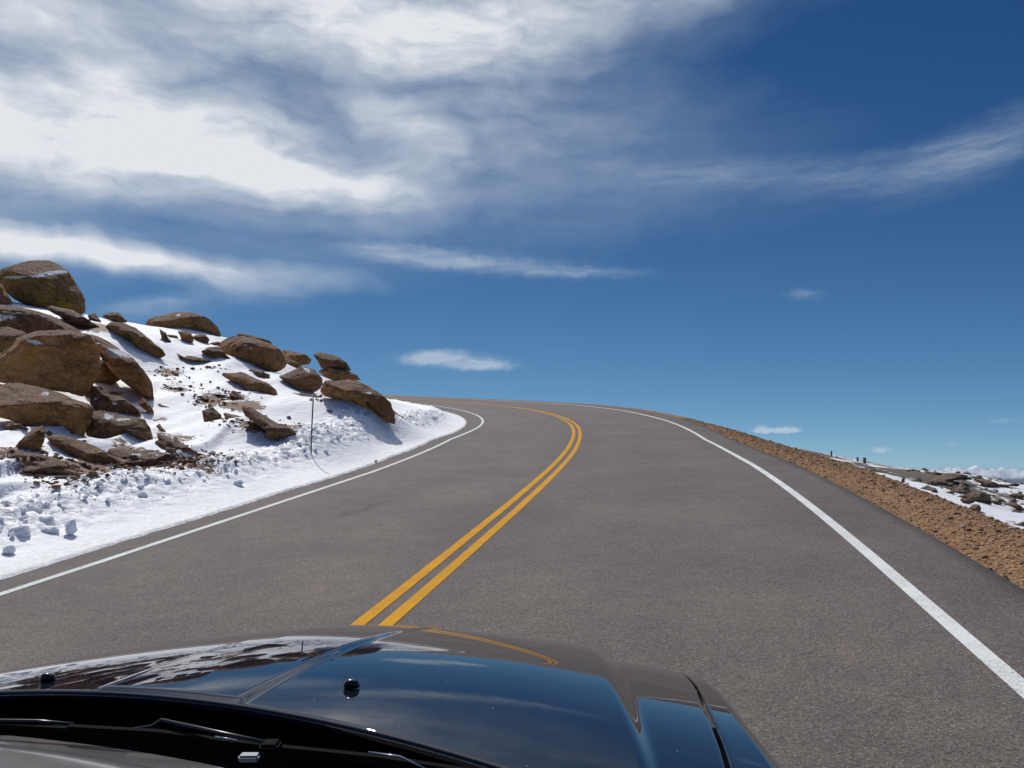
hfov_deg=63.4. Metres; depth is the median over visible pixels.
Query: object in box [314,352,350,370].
boulder
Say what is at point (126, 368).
boulder
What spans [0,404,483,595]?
edge line
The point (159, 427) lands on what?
boulder
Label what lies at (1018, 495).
boulder
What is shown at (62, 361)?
boulder
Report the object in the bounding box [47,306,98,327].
boulder
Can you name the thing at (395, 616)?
line
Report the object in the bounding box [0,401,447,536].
snow clods
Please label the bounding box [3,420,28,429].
boulder
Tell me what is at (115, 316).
boulder
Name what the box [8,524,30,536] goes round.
snow chunk
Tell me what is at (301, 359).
boulder
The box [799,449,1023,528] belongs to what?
hillside
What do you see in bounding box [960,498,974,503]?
boulder
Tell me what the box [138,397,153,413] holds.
boulder
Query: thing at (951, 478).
boulder
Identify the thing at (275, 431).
boulder
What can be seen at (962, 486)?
boulder
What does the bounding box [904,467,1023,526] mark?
talus
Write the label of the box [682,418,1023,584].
gravel
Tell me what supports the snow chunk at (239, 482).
on the snow slope
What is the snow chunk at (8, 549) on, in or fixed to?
on the snow slope
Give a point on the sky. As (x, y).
(799, 224)
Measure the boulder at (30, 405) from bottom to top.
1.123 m
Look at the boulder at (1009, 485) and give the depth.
52.54 m
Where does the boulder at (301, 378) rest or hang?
on the snow slope
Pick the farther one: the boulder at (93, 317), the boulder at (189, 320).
the boulder at (189, 320)
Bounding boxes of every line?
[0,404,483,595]
[350,398,574,624]
[379,397,581,624]
[391,395,1023,698]
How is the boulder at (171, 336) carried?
on the snow slope
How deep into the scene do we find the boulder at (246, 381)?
22.84 m
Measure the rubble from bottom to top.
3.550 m
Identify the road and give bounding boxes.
[0,395,1023,767]
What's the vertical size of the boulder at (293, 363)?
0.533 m
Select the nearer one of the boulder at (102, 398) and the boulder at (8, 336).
the boulder at (102, 398)
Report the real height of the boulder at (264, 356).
1.390 m
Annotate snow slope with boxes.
[0,302,466,579]
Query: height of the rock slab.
0.459 m
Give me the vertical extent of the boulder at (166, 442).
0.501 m
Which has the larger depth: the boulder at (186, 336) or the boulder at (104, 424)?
the boulder at (186, 336)
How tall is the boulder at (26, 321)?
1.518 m
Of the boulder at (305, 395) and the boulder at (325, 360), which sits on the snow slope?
the boulder at (305, 395)
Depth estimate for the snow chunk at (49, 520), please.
9.52 m
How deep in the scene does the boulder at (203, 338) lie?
28.81 m
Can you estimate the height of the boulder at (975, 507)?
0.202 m
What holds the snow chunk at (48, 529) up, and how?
on the snow slope
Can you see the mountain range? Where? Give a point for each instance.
(1015, 475)
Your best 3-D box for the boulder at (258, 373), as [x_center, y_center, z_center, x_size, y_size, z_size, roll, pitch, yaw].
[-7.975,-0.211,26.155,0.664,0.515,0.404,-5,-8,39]
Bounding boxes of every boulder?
[0,260,85,313]
[0,284,12,304]
[0,305,80,333]
[0,327,25,352]
[0,330,100,395]
[0,383,92,436]
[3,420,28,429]
[10,451,78,474]
[15,425,45,451]
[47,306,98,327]
[47,435,123,463]
[86,410,152,440]
[88,313,100,322]
[90,334,153,398]
[90,385,140,415]
[94,359,119,384]
[103,312,126,322]
[106,322,164,357]
[107,448,179,466]
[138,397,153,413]
[146,312,220,335]
[155,434,196,454]
[156,423,165,431]
[159,329,170,341]
[167,334,177,338]
[178,331,193,342]
[178,354,210,361]
[194,335,208,342]
[201,346,229,358]
[202,407,221,421]
[219,336,286,371]
[222,372,277,394]
[223,413,241,417]
[229,391,240,398]
[242,405,296,440]
[249,369,269,377]
[279,366,322,391]
[282,350,310,364]
[286,358,300,367]
[296,393,316,397]
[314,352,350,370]
[319,367,359,380]
[320,380,395,423]
[933,473,971,482]
[935,480,947,485]
[951,489,966,493]
[952,483,971,491]
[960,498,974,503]
[965,492,990,502]
[969,504,980,511]
[973,479,999,486]
[991,499,1001,504]
[999,483,1019,486]
[1006,501,1023,510]
[1009,493,1023,498]
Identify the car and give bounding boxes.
[0,625,779,767]
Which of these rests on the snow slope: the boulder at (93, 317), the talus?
the boulder at (93, 317)
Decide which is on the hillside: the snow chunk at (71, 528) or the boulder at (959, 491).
the boulder at (959, 491)
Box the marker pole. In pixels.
[310,394,313,453]
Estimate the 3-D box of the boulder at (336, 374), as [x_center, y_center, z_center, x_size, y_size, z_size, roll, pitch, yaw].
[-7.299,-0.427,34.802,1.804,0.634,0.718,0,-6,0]
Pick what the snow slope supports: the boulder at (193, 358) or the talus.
the boulder at (193, 358)
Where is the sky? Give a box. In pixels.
[0,0,1023,470]
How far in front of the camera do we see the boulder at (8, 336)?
20.93 m
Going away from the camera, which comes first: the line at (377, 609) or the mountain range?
the line at (377, 609)
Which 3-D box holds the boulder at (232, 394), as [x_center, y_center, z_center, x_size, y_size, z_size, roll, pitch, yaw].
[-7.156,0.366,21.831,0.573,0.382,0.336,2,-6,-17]
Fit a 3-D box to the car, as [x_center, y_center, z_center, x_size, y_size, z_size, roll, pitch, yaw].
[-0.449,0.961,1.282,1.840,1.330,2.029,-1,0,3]
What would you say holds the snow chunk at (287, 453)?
on the snow slope
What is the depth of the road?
6.66 m
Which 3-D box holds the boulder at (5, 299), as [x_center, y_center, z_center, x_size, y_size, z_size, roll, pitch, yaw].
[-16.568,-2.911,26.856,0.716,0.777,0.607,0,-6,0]
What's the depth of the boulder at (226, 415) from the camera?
19.32 m
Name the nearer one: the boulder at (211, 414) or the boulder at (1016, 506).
the boulder at (211, 414)
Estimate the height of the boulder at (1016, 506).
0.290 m
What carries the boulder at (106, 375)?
on the snow slope
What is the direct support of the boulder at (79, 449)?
on the snow slope
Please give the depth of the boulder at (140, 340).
24.62 m
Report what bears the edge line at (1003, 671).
on the road
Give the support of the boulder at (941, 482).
on the hillside
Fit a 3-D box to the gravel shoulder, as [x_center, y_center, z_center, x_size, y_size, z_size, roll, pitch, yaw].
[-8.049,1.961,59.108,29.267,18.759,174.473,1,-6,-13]
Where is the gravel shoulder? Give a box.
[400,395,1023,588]
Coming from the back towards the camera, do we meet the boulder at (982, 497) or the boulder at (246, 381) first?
the boulder at (982, 497)
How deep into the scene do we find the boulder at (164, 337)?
26.94 m
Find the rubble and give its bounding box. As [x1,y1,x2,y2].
[0,364,338,488]
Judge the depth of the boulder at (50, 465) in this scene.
12.11 m
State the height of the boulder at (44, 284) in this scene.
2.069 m
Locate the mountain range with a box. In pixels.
[929,465,1023,483]
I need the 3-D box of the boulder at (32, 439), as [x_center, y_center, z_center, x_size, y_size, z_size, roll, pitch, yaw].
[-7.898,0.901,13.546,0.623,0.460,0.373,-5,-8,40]
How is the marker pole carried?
on the snow slope
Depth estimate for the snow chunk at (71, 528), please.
9.40 m
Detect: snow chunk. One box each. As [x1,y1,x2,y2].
[2,544,15,553]
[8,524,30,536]
[38,515,55,525]
[40,525,59,533]
[64,518,77,534]
[137,491,147,496]
[233,479,243,486]
[281,450,290,456]
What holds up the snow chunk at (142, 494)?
on the snow slope
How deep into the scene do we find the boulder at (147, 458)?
14.26 m
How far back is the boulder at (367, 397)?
22.47 m
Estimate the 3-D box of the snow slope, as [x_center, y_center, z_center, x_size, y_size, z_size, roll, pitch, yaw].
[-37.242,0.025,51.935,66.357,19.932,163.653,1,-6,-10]
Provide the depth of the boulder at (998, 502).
24.78 m
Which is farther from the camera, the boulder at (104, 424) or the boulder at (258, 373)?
the boulder at (258, 373)
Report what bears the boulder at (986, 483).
on the hillside

